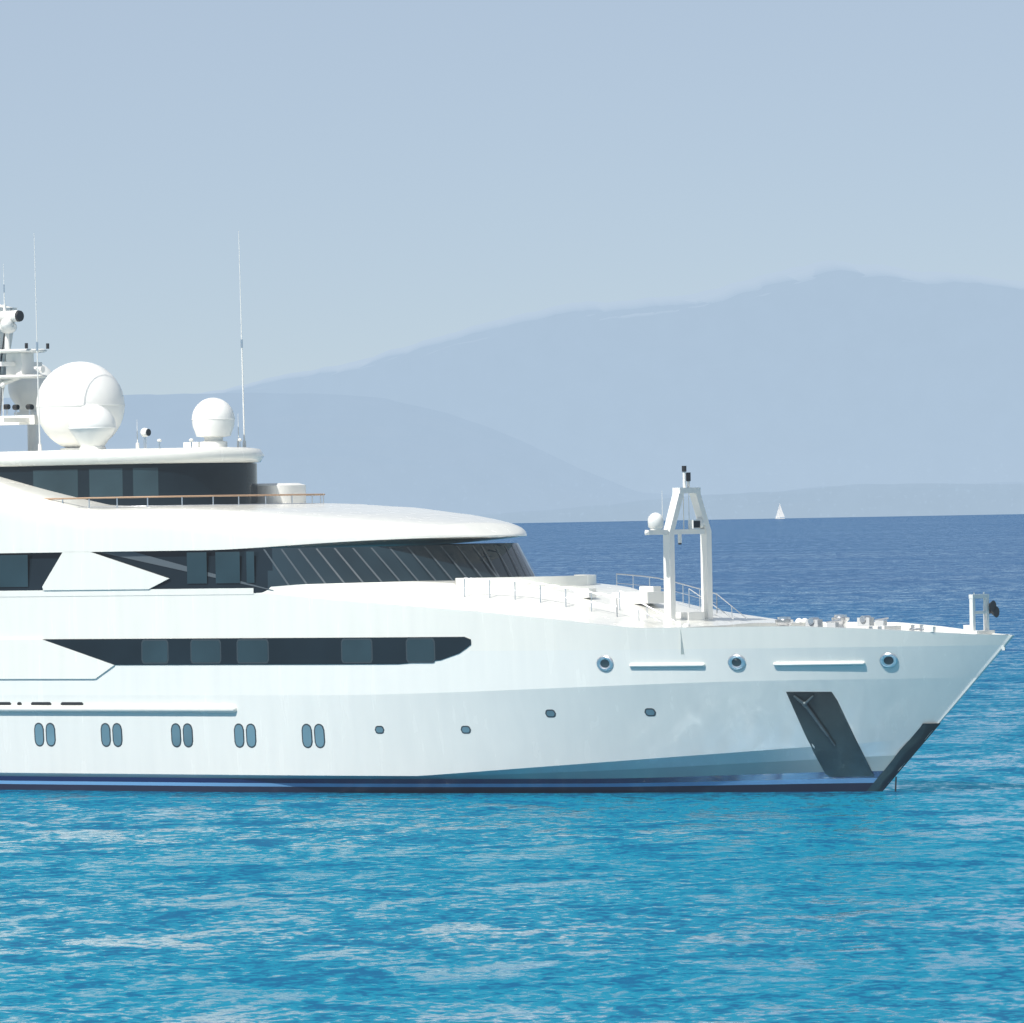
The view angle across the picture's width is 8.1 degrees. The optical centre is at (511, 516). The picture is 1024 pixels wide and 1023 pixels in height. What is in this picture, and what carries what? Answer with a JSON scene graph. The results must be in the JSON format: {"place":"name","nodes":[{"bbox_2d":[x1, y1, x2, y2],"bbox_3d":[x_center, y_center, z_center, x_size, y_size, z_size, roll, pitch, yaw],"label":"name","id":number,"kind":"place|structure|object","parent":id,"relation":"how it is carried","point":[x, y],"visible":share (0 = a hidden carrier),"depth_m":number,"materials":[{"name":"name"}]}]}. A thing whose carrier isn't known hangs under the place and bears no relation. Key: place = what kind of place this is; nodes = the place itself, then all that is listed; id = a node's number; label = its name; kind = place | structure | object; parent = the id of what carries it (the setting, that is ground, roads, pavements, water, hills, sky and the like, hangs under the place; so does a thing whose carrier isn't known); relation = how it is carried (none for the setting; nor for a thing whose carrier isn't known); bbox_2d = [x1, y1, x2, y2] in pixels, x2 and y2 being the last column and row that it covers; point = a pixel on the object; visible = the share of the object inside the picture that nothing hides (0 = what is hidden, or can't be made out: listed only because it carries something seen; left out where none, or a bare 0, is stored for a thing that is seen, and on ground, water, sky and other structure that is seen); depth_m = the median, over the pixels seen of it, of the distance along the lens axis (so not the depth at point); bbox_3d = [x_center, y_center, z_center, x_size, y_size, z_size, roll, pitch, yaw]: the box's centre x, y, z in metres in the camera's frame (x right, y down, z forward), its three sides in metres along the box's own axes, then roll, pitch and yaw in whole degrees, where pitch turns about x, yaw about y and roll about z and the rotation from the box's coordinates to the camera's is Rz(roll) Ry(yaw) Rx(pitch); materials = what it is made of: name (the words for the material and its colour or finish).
{"place":"outdoors","nodes":[
{"label":"outdoors","id":0,"kind":"place"},
{"bbox_2d":[0,637,939,790],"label":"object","id":1,"kind":"object","parent":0,"point":[82,659],"visible":0.59,"depth_m":251.13,"materials":[{"name":"black glass"}]},
{"bbox_2d":[0,514,1023,1022],"bbox_3d":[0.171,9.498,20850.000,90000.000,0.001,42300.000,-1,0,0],"label":"sea","id":2,"kind":"structure","parent":0,"point":[886,906],"depth_m":187.14,"materials":[{"name":"liquid"}]},
{"bbox_2d":[0,790,930,795],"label":"sea hull reflection","id":3,"kind":"object","parent":2,"relation":"on","point":[387,794],"visible":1,"depth_m":247.66,"materials":[{"name":"liquid"}]},
{"bbox_2d":[0,593,1014,792],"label":"hull","id":4,"kind":"object","parent":2,"relation":"on","point":[500,685],"visible":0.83,"depth_m":246.89,"materials":[{"name":"white paint"}]},
{"bbox_2d":[0,543,537,596],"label":"bridge house","id":5,"kind":"structure","parent":4,"relation":"on","point":[207,572],"depth_m":253.03,"materials":[{"name":"black glass"}]},
{"bbox_2d":[0,477,526,552],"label":"deck roof","id":6,"kind":"structure","parent":5,"relation":"on","point":[32,520],"depth_m":254.31,"materials":[{"name":"white paint"}]},
{"bbox_2d":[0,447,263,505],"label":"upper deckhouse","id":7,"kind":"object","parent":6,"relation":"on","point":[156,472],"depth_m":258.92,"materials":[{"name":"black glass"}]},
{"bbox_2d":[0,304,46,424],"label":"mast","id":8,"kind":"object","parent":7,"relation":"on","point":[17,364],"visible":0.98,"depth_m":265.86,"materials":[{"name":"white metal"}]},
{"bbox_2d":[8,362,234,450],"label":"satellite domes","id":9,"kind":"structure","parent":7,"relation":"on","point":[82,405],"depth_m":262.91,"materials":[{"name":"white plastic"}]},
{"bbox_2d":[3,231,245,450],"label":"antennas","id":10,"kind":"object","parent":7,"relation":"on","point":[191,440],"visible":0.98,"depth_m":262.18,"materials":[{"name":"white paint"}]},
{"bbox_2d":[257,483,305,503],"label":"deck locker","id":11,"kind":"object","parent":6,"relation":"on","point":[281,488],"visible":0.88,"depth_m":262.48,"materials":[{"name":"white paint"}]},
{"bbox_2d":[0,653,897,790],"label":"hull fittings","id":12,"kind":"object","parent":4,"relation":"attached to","point":[738,662],"visible":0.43,"depth_m":252.95,"materials":[{"name":"silver metal"}]},
{"bbox_2d":[263,580,1007,654],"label":"foredeck","id":13,"kind":"object","parent":4,"relation":"on","point":[441,594],"visible":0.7,"depth_m":248.06,"materials":[{"name":"white paint"}]},
{"bbox_2d":[0,333,660,597],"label":"deck equipment","id":14,"kind":"object","parent":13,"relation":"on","point":[145,432],"visible":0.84,"depth_m":259.44,"materials":[{"name":"white paint"}]},
{"bbox_2d":[44,494,746,621],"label":"rails","id":15,"kind":"object","parent":13,"relation":"on","point":[292,495],"visible":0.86,"depth_m":253.88,"materials":[{"name":"silver metal"}]},
{"bbox_2d":[455,575,595,586],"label":"portuguese bridge","id":16,"kind":"structure","parent":13,"relation":"on","point":[578,580],"depth_m":249.59,"materials":[{"name":"white paint"}]},
{"bbox_2d":[644,466,712,620],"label":"foremast","id":17,"kind":"object","parent":13,"relation":"on","point":[700,524],"visible":0.99,"depth_m":247.58,"materials":[{"name":"white metal"}]},
{"bbox_2d":[612,591,807,626],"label":"deck equipment","id":18,"kind":"object","parent":13,"relation":"on","point":[650,597],"visible":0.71,"depth_m":248.60,"materials":[{"name":"white"}]},
{"bbox_2d":[775,592,998,633],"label":"mooring equipment","id":19,"kind":"object","parent":13,"relation":"on","point":[867,621],"visible":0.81,"depth_m":242.39,"materials":[{"name":"white metal"}]},
{"bbox_2d":[793,695,835,745],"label":"anchors","id":20,"kind":"object","parent":4,"relation":"on","point":[810,711],"visible":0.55,"depth_m":242.23,"materials":[{"name":"grey metal"}]},
{"bbox_2d":[476,483,1023,522],"bbox_3d":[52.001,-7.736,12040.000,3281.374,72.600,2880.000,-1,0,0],"label":"distant hills","id":21,"kind":"structure","parent":2,"relation":"on","point":[907,499],"depth_m":10697.21,"materials":[{"name":"blue"}]},
{"bbox_2d":[775,503,784,518],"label":"sail boat","id":22,"kind":"object","parent":2,"relation":"on","point":[780,513],"visible":1,"depth_m":10001.39,"materials":[{"name":"white fabric"}]},
{"bbox_2d":[0,393,1023,514],"bbox_3d":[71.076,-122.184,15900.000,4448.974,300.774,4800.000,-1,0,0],"label":"mountain","id":23,"kind":"structure","parent":0,"point":[345,449],"depth_m":13959.10,"materials":[{"name":"blue"}]},
{"bbox_2d":[0,0,1023,397],"label":"sky","id":24,"kind":"structure","parent":0,"point":[389,174],"materials":[{"name":"blue"}]},
{"bbox_2d":[226,270,1023,496],"bbox_3d":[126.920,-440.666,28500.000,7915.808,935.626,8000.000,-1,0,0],"label":"mountain","id":25,"kind":"structure","parent":0,"point":[838,378],"depth_m":25058.47,"materials":[{"name":"blue"}]},
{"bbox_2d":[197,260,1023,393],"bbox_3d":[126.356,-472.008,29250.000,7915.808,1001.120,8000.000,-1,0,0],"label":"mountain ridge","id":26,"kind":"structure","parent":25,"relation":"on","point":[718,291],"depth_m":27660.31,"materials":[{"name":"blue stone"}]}
]}

